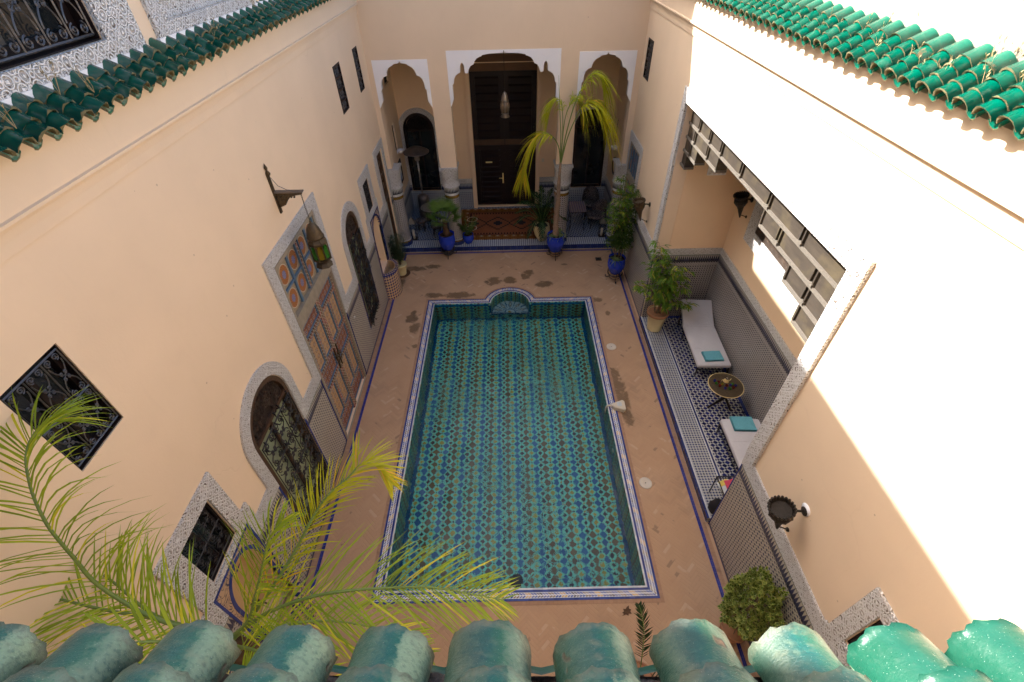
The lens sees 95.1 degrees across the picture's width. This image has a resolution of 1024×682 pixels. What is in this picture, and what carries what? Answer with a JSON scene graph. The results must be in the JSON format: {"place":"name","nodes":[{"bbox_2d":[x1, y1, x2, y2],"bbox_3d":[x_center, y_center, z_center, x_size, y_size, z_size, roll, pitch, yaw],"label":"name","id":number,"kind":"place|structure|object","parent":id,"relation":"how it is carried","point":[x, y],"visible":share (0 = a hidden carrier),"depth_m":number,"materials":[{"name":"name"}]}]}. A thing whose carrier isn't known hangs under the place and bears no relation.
{"place":"outdoors","nodes":[
{"label":"outdoors","id":0,"kind":"place"},
{"bbox_2d":[420,202,440,227],"bbox_3d":[-2.085,-3.312,12.443,0.627,0.536,0.627,-1,42,0],"label":"table","id":1,"kind":"object","parent":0,"point":[424,208],"visible":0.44,"depth_m":12.24,"materials":[{"name":"metal"}]},
{"bbox_2d":[402,205,615,252],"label":"arcade floor","id":2,"kind":"structure","parent":0,"point":[578,237],"depth_m":11.98,"materials":[{"name":"blue tile"}]},
{"bbox_2d":[408,214,417,239],"bbox_3d":[-2.525,-2.899,11.892,0.185,0.684,0.185,-1,42,0],"label":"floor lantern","id":3,"kind":"object","parent":2,"relation":"on","point":[412,221],"visible":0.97,"depth_m":11.87,"materials":[{"name":"metal"}]},
{"bbox_2d":[403,146,431,221],"bbox_3d":[-2.376,-4.085,12.252,0.644,1.942,0.644,-1,42,0],"label":"patio heater","id":4,"kind":"object","parent":2,"relation":"on","point":[416,152],"visible":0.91,"depth_m":11.77,"materials":[{"name":"metal"}]},
{"bbox_2d":[416,217,425,231],"bbox_3d":[-2.374,-3.050,12.298,0.266,0.354,0.262,-1,42,0],"label":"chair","id":5,"kind":"object","parent":2,"relation":"on","point":[420,220],"visible":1,"depth_m":12.17,"materials":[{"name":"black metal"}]},
{"bbox_2d":[431,222,441,237],"bbox_3d":[-1.936,-2.870,12.091,0.294,0.354,0.290,-1,42,0],"label":"chair","id":6,"kind":"object","parent":2,"relation":"on","point":[434,228],"visible":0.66,"depth_m":11.94,"materials":[{"name":"black metal"}]},
{"bbox_2d":[454,215,477,243],"bbox_3d":[-1.135,-2.766,11.674,0.609,0.737,0.629,16,45,18],"label":"potted grass plant","id":7,"kind":"object","parent":2,"relation":"on","point":[468,236],"visible":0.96,"depth_m":11.67,"materials":[{"name":"green plant"}]},
{"bbox_2d":[461,207,553,239],"bbox_3d":[-0.066,-3.186,12.646,2.717,0.011,1.680,-1,42,0],"label":"rug","id":8,"kind":"object","parent":2,"relation":"on","point":[494,224],"visible":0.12,"depth_m":12.65,"materials":[{"name":"red fabric"}]},
{"bbox_2d":[513,185,567,241],"bbox_3d":[0.691,-3.060,11.470,1.346,1.385,1.035,-1,42,0],"label":"potted cycad","id":9,"kind":"object","parent":2,"relation":"on","point":[541,226],"visible":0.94,"depth_m":11.42,"materials":[{"name":"green plant"}]},
{"bbox_2d":[568,201,586,230],"bbox_3d":[1.696,-3.283,12.318,0.469,0.536,0.628,-1,42,0],"label":"table","id":10,"kind":"object","parent":2,"relation":"on","point":[577,206],"visible":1,"depth_m":12.14,"materials":[{"name":"brown wood"}]},
{"bbox_2d":[582,185,598,215],"bbox_3d":[2.127,-3.764,12.688,0.476,0.732,0.477,-1,42,0],"label":"chair","id":11,"kind":"object","parent":2,"relation":"on","point":[590,196],"visible":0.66,"depth_m":12.68,"materials":[{"name":"black metal"}]},
{"bbox_2d":[586,199,606,228],"bbox_3d":[2.188,-3.304,12.209,0.509,0.697,0.504,-1,42,0],"label":"chair","id":12,"kind":"object","parent":2,"relation":"on","point":[597,211],"visible":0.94,"depth_m":12.18,"materials":[{"name":"black metal"}]},
{"bbox_2d":[598,215,605,236],"bbox_3d":[2.292,-2.930,11.884,0.169,0.581,0.169,-1,42,0],"label":"floor lantern","id":13,"kind":"object","parent":2,"relation":"on","point":[601,232],"visible":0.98,"depth_m":11.93,"materials":[{"name":"metal"}]},
{"bbox_2d":[312,249,759,676],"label":"courtyard paving","id":14,"kind":"structure","parent":0,"point":[690,588],"depth_m":7.26,"materials":[{"name":"tile"}]},
{"bbox_2d":[0,0,408,674],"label":"plastered wing","id":15,"kind":"structure","parent":14,"relation":"on","point":[178,304],"depth_m":3.90,"materials":[{"name":"beige paint"}]},
{"bbox_2d":[0,0,100,70],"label":"window","id":16,"kind":"structure","parent":15,"relation":"in","point":[30,30],"depth_m":2.88,"materials":[{"name":"black metal"}]},
{"bbox_2d":[0,344,121,470],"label":"window","id":17,"kind":"structure","parent":15,"relation":"in","point":[60,379],"depth_m":2.92,"materials":[{"name":"black metal"}]},
{"bbox_2d":[0,1,255,128],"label":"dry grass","id":18,"kind":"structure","parent":15,"relation":"on","point":[80,75],"depth_m":2.74,"materials":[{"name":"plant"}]},
{"bbox_2d":[181,502,234,581],"bbox_3d":[-2.760,1.789,4.168,0.125,0.641,0.466,-1,42,0],"label":"window","id":19,"kind":"structure","parent":15,"relation":"in","point":[210,535],"depth_m":4.26,"materials":[{"name":"black metal"}]},
{"bbox_2d":[264,164,303,213],"bbox_3d":[-2.603,-1.758,5.400,0.357,0.595,0.063,-1,42,0],"label":"lamp bracket","id":20,"kind":"object","parent":15,"relation":"attached to","point":[281,197],"visible":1,"depth_m":5.43,"materials":[{"name":"black metal"}]},
{"bbox_2d":[301,195,332,269],"bbox_3d":[-2.447,-1.351,5.775,0.230,0.975,0.230,14,45,16],"label":"lantern","id":21,"kind":"object","parent":20,"relation":"hanging from","point":[321,253],"visible":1,"depth_m":5.84,"materials":[{"name":"glass"}]},
{"bbox_2d":[250,375,328,529],"bbox_3d":[-2.718,1.356,5.742,0.178,2.293,0.932,-1,42,0],"label":"arched door","id":22,"kind":"structure","parent":15,"relation":"in","point":[280,435],"depth_m":5.62,"materials":[{"name":"brown wood"}]},
{"bbox_2d":[275,210,365,439],"bbox_3d":[-2.772,-0.094,7.038,0.189,3.321,1.432,-1,42,0],"label":"painted door","id":23,"kind":"structure","parent":15,"relation":"in","point":[312,293],"depth_m":6.87,"materials":[{"name":"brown wood"}]},
{"bbox_2d":[345,211,379,325],"bbox_3d":[-2.776,-1.313,8.607,0.178,2.224,0.771,-1,42,0],"label":"arched door","id":24,"kind":"structure","parent":15,"relation":"in","point":[353,234],"depth_m":8.57,"materials":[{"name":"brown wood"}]},
{"bbox_2d":[363,179,372,212],"bbox_3d":[-2.860,-2.797,9.046,0.125,0.599,0.431,-1,42,0],"label":"window","id":25,"kind":"structure","parent":15,"relation":"in","point":[365,186],"depth_m":9.15,"materials":[{"name":"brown wood"}]},
{"bbox_2d":[376,151,398,247],"bbox_3d":[-2.863,-3.007,10.724,0.085,2.594,0.525,-1,42,0],"label":"side door","id":26,"kind":"structure","parent":15,"relation":"in","point":[379,160],"depth_m":10.61,"materials":[{"name":"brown wood"}]},
{"bbox_2d":[397,148,403,153],"bbox_3d":[-2.748,-4.678,11.559,0.164,0.091,0.157,-1,42,0],"label":"wall light","id":27,"kind":"object","parent":15,"relation":"attached to","point":[399,150],"visible":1,"depth_m":11.53,"materials":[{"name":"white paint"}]},
{"bbox_2d":[398,158,403,182],"bbox_3d":[-2.809,-4.208,11.751,0.021,0.539,0.560,-1,42,0],"label":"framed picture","id":28,"kind":"object","parent":15,"relation":"attached to","point":[402,176],"visible":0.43,"depth_m":11.92,"materials":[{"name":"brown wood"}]},
{"bbox_2d":[0,385,520,675],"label":"date palm","id":29,"kind":"object","parent":14,"relation":"on","point":[248,645],"visible":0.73,"depth_m":2.78,"materials":[{"name":"green plant"}]},
{"bbox_2d":[400,269,409,277],"bbox_3d":[-2.601,-1.595,11.110,0.378,0.028,0.375,-1,42,0],"label":"saucer","id":30,"kind":"object","parent":14,"relation":"on","point":[407,273],"visible":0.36,"depth_m":11.09,"materials":[{"name":"brown ceramic"}]},
{"bbox_2d":[387,230,410,275],"bbox_3d":[-2.628,-2.051,10.707,0.624,1.212,0.716,-1,42,0],"label":"potted olive","id":31,"kind":"object","parent":30,"relation":"on","point":[398,255],"visible":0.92,"depth_m":10.66,"materials":[{"name":"green plant"}]},
{"bbox_2d":[441,246,456,258],"bbox_3d":[-1.578,-2.220,11.607,0.386,0.252,0.394,-1,42,0],"label":"pot stand","id":32,"kind":"object","parent":14,"relation":"on","point":[447,252],"visible":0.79,"depth_m":11.57,"materials":[{"name":"black metal"}]},
{"bbox_2d":[425,195,464,250],"bbox_3d":[-1.564,-2.768,11.130,0.957,1.326,0.948,-1,42,0],"label":"potted fan palm","id":33,"kind":"object","parent":32,"relation":"on","point":[446,238],"visible":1,"depth_m":11.02,"materials":[{"name":"plant"}]},
{"bbox_2d":[443,250,453,255],"bbox_3d":[-1.578,-2.193,11.664,0.280,0.038,0.277,-1,42,0],"label":"saucer","id":34,"kind":"object","parent":32,"relation":"on","point":[448,254],"visible":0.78,"depth_m":11.65,"materials":[{"name":"metal"}]},
{"bbox_2d":[357,0,649,246],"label":"arcade wing","id":35,"kind":"structure","parent":14,"relation":"on","point":[448,64],"depth_m":10.57,"materials":[{"name":"beige paint"}]},
{"bbox_2d":[403,113,440,189],"bbox_3d":[-2.367,-4.966,12.366,0.778,2.010,0.119,-1,42,0],"label":"arched door","id":36,"kind":"structure","parent":35,"relation":"in","point":[418,130],"depth_m":12.34,"materials":[{"name":"brown wood"}]},
{"bbox_2d":[468,52,536,204],"bbox_3d":[-0.195,-5.501,11.871,1.890,4.410,0.228,-1,42,0],"label":"tall door","id":37,"kind":"structure","parent":35,"relation":"in","point":[498,141],"depth_m":11.91,"materials":[{"name":"brown wood"}]},
{"bbox_2d":[500,50,509,117],"bbox_3d":[-0.154,-5.230,9.540,0.189,1.256,0.189,15,45,17],"label":"lantern","id":38,"kind":"object","parent":35,"relation":"hanging from","point":[504,106],"visible":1,"depth_m":9.76,"materials":[{"name":"metal"}]},
{"bbox_2d":[571,109,606,186],"bbox_3d":[2.024,-5.063,12.365,0.827,2.010,0.119,-1,42,0],"label":"arched door","id":39,"kind":"structure","parent":35,"relation":"in","point":[587,163],"depth_m":12.46,"materials":[{"name":"brown wood"}]},
{"bbox_2d":[0,618,1023,681],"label":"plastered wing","id":40,"kind":"structure","parent":14,"relation":"on","point":[680,650],"depth_m":0.68,"materials":[{"name":"green ceramic"}]},
{"bbox_2d":[370,287,659,604],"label":"swimming pool","id":41,"kind":"structure","parent":14,"relation":"in","point":[648,589],"depth_m":6.83,"materials":[{"name":"tile"}]},
{"bbox_2d":[386,294,643,590],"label":"water","id":42,"kind":"structure","parent":41,"relation":"in","point":[513,466],"depth_m":7.38,"materials":[{"name":"teal liquid"}]},
{"bbox_2d":[604,400,625,412],"bbox_3d":[1.760,1.193,8.073,0.342,0.300,0.224,-1,42,0],"label":"pool alarm","id":43,"kind":"object","parent":41,"relation":"on","point":[619,406],"visible":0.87,"depth_m":7.96,"materials":[{"name":"beige plastic"}]},
{"bbox_2d":[310,249,746,665],"bbox_3d":[0.000,1.432,7.763,5.194,0.006,10.920,-1,42,0],"label":"blue border line","id":44,"kind":"object","parent":14,"relation":"on","point":[685,481],"visible":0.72,"depth_m":7.63,"materials":[{"name":"tile"}]},
{"bbox_2d":[305,248,755,676],"bbox_3d":[-0.018,1.414,7.785,5.355,0.003,10.976,-1,42,0],"label":"brick edging","id":45,"kind":"object","parent":14,"relation":"on","point":[524,603],"visible":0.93,"depth_m":7.10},
{"bbox_2d":[547,248,561,260],"bbox_3d":[1.056,-2.159,11.487,0.394,0.238,0.402,-1,42,0],"label":"pot stand","id":46,"kind":"object","parent":14,"relation":"on","point":[555,254],"visible":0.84,"depth_m":11.45,"materials":[{"name":"black metal"}]},
{"bbox_2d":[512,70,624,252],"bbox_3d":[1.177,-3.632,10.132,2.374,3.887,1.531,-1,42,0],"label":"potted tall palm","id":47,"kind":"object","parent":46,"relation":"on","point":[555,239],"visible":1,"depth_m":9.44,"materials":[{"name":"plant"}]},
{"bbox_2d":[606,343,615,349],"bbox_3d":[1.942,0.110,9.154,0.189,0.013,0.189,-1,42,0],"label":"skimmer lid","id":48,"kind":"object","parent":14,"relation":"on","point":[610,346],"visible":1,"depth_m":9.15,"materials":[{"name":"white plastic"}]},
{"bbox_2d":[605,270,622,283],"bbox_3d":[2.358,-1.512,10.748,0.394,0.238,0.402,-1,42,0],"label":"pot stand","id":49,"kind":"object","parent":14,"relation":"on","point":[609,275],"visible":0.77,"depth_m":10.72,"materials":[{"name":"black metal"}]},
{"bbox_2d":[603,174,640,274],"bbox_3d":[2.296,-2.403,9.983,0.843,2.237,0.663,-1,42,0],"label":"potted bamboo","id":50,"kind":"object","parent":49,"relation":"on","point":[616,262],"visible":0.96,"depth_m":9.87,"materials":[{"name":"plant"}]},
{"bbox_2d":[622,606,631,615],"bbox_3d":[1.388,3.291,5.693,0.144,0.004,0.094,-19,45,-18],"label":"fallen leaf","id":51,"kind":"object","parent":14,"relation":"on","point":[627,610],"visible":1,"depth_m":5.69,"materials":[{"name":"brown plant"}]},
{"bbox_2d":[639,477,651,488],"bbox_3d":[1.986,2.111,6.967,0.189,0.013,0.189,-1,42,0],"label":"skimmer lid","id":52,"kind":"object","parent":14,"relation":"on","point":[645,483],"visible":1,"depth_m":6.96,"materials":[{"name":"white plastic"}]},
{"bbox_2d":[634,601,657,676],"bbox_3d":[1.272,3.408,4.713,0.686,1.167,0.930,-24,47,-22],"label":"potted palm","id":53,"kind":"object","parent":14,"relation":"on","point":[640,609],"visible":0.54,"depth_m":4.72,"materials":[{"name":"plant"}]},
{"bbox_2d":[717,565,788,644],"bbox_3d":[2.528,2.877,5.023,0.616,1.490,0.675,-1,42,0],"label":"potted shrub","id":54,"kind":"object","parent":14,"relation":"on","point":[737,625],"visible":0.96,"depth_m":4.75,"materials":[{"name":"green plant"}]},
{"bbox_2d":[607,0,1023,665],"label":"plastered wing","id":55,"kind":"structure","parent":14,"relation":"on","point":[857,278],"depth_m":3.62,"materials":[{"name":"beige paint"}]},
{"bbox_2d":[612,157,615,174],"bbox_3d":[2.571,-4.416,11.810,0.035,0.434,0.434,-1,42,0],"label":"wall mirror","id":56,"kind":"object","parent":55,"relation":"attached to","point":[613,166],"depth_m":11.86,"materials":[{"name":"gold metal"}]},
{"bbox_2d":[617,141,638,253],"bbox_3d":[2.659,-3.078,10.683,0.189,2.621,0.823,-1,42,0],"label":"painted door","id":57,"kind":"structure","parent":55,"relation":"in","point":[633,159],"depth_m":10.21,"materials":[{"name":"brown wood"}]},
{"bbox_2d":[633,197,650,222],"bbox_3d":[2.461,-2.498,9.007,0.344,0.505,0.239,-1,42,0],"label":"wall torch","id":58,"kind":"object","parent":55,"relation":"attached to","point":[639,204],"depth_m":8.90,"materials":[{"name":"gold metal"}]},
{"bbox_2d":[733,191,753,217],"bbox_3d":[3.696,-2.186,7.580,0.322,0.446,0.239,-1,42,0],"label":"wall torch","id":59,"kind":"object","parent":55,"relation":"attached to","point":[741,198],"depth_m":7.49,"materials":[{"name":"metal"}]},
{"bbox_2d":[767,495,806,531],"bbox_3d":[2.540,1.684,4.437,0.364,0.506,0.239,-1,42,0],"label":"wall torch","id":60,"kind":"object","parent":55,"relation":"attached to","point":[782,510],"depth_m":4.32,"materials":[{"name":"metal"}]},
{"bbox_2d":[847,620,882,643],"bbox_3d":[2.808,2.453,3.425,0.125,0.564,0.606,-1,42,0],"label":"window","id":61,"kind":"structure","parent":55,"relation":"in","point":[855,638],"depth_m":3.70,"materials":[{"name":"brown wood"}]},
{"bbox_2d":[787,0,1023,81],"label":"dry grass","id":62,"kind":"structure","parent":55,"relation":"on","point":[950,60],"depth_m":2.70,"materials":[{"name":"plant"}]},
{"bbox_2d":[638,316,749,521],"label":"alcove floor","id":63,"kind":"structure","parent":0,"point":[689,397],"depth_m":7.86,"materials":[{"name":"tile"}]},
{"bbox_2d":[631,240,698,331],"bbox_3d":[2.848,-0.990,8.703,1.333,1.997,0.669,-1,42,0],"label":"potted bamboo","id":64,"kind":"object","parent":63,"relation":"on","point":[658,312],"visible":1,"depth_m":8.60,"materials":[{"name":"green plant"}]},
{"bbox_2d":[678,299,730,376],"bbox_3d":[3.556,-0.083,8.749,0.596,0.573,1.599,1,43,3],"label":"sun lounger","id":65,"kind":"object","parent":63,"relation":"on","point":[700,332],"visible":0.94,"depth_m":8.76,"materials":[{"name":"white fabric"}]},
{"bbox_2d":[701,351,723,361],"bbox_3d":[3.549,0.261,8.281,0.337,0.048,0.248,-1,42,0],"label":"folded towel","id":66,"kind":"object","parent":65,"relation":"on","point":[711,356],"visible":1,"depth_m":8.25,"materials":[{"name":"teal fabric"}]},
{"bbox_2d":[708,498,720,513],"bbox_3d":[2.844,2.272,6.483,0.263,0.182,0.196,-25,48,-24],"label":"bag","id":67,"kind":"object","parent":63,"relation":"on","point":[713,505],"visible":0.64,"depth_m":6.43,"materials":[{"name":"black fabric"}]},
{"bbox_2d":[709,476,733,495],"bbox_3d":[2.990,2.119,6.482,0.326,0.405,0.332,-1,42,0],"label":"side table","id":68,"kind":"object","parent":63,"relation":"on","point":[718,478],"visible":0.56,"depth_m":6.46,"materials":[{"name":"black metal"}]},
{"bbox_2d":[716,479,727,493],"bbox_3d":[2.917,2.000,6.349,0.182,0.014,0.238,-11,43,-10],"label":"magazine","id":69,"kind":"object","parent":68,"relation":"on","point":[724,488],"visible":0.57,"depth_m":6.35,"materials":[{"name":"paper"}]},
{"bbox_2d":[724,479,732,488],"bbox_3d":[3.008,1.959,6.355,0.210,0.032,0.203,-1,42,0],"label":"pink cloth","id":70,"kind":"object","parent":69,"relation":"on","point":[727,483],"visible":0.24,"depth_m":6.39,"materials":[{"name":"pink fabric"}]},
{"bbox_2d":[707,373,743,409],"bbox_3d":[3.475,0.891,7.764,0.563,0.490,0.563,-1,42,0],"label":"tea table","id":71,"kind":"object","parent":63,"relation":"on","point":[735,392],"visible":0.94,"depth_m":7.61,"materials":[{"name":"gold metal"}]},
{"bbox_2d":[722,376,730,382],"bbox_3d":[3.497,0.623,7.633,0.128,0.172,0.128,26,49,27],"label":"teapot","id":72,"kind":"object","parent":71,"relation":"on","point":[725,380],"visible":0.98,"depth_m":7.63,"materials":[{"name":"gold metal"}]},
{"bbox_2d":[716,419,760,472],"bbox_3d":[3.536,1.775,6.720,0.616,0.573,1.636,-1,42,0],"label":"sun lounger","id":73,"kind":"object","parent":63,"relation":"on","point":[738,442],"visible":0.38,"depth_m":7.03,"materials":[{"name":"white fabric"}]},
{"bbox_2d":[729,416,756,431],"bbox_3d":[3.546,1.264,7.186,0.339,0.048,0.266,1,43,2],"label":"folded towel","id":74,"kind":"object","parent":73,"relation":"on","point":[741,423],"visible":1,"depth_m":7.16,"materials":[{"name":"teal fabric"}]}
]}

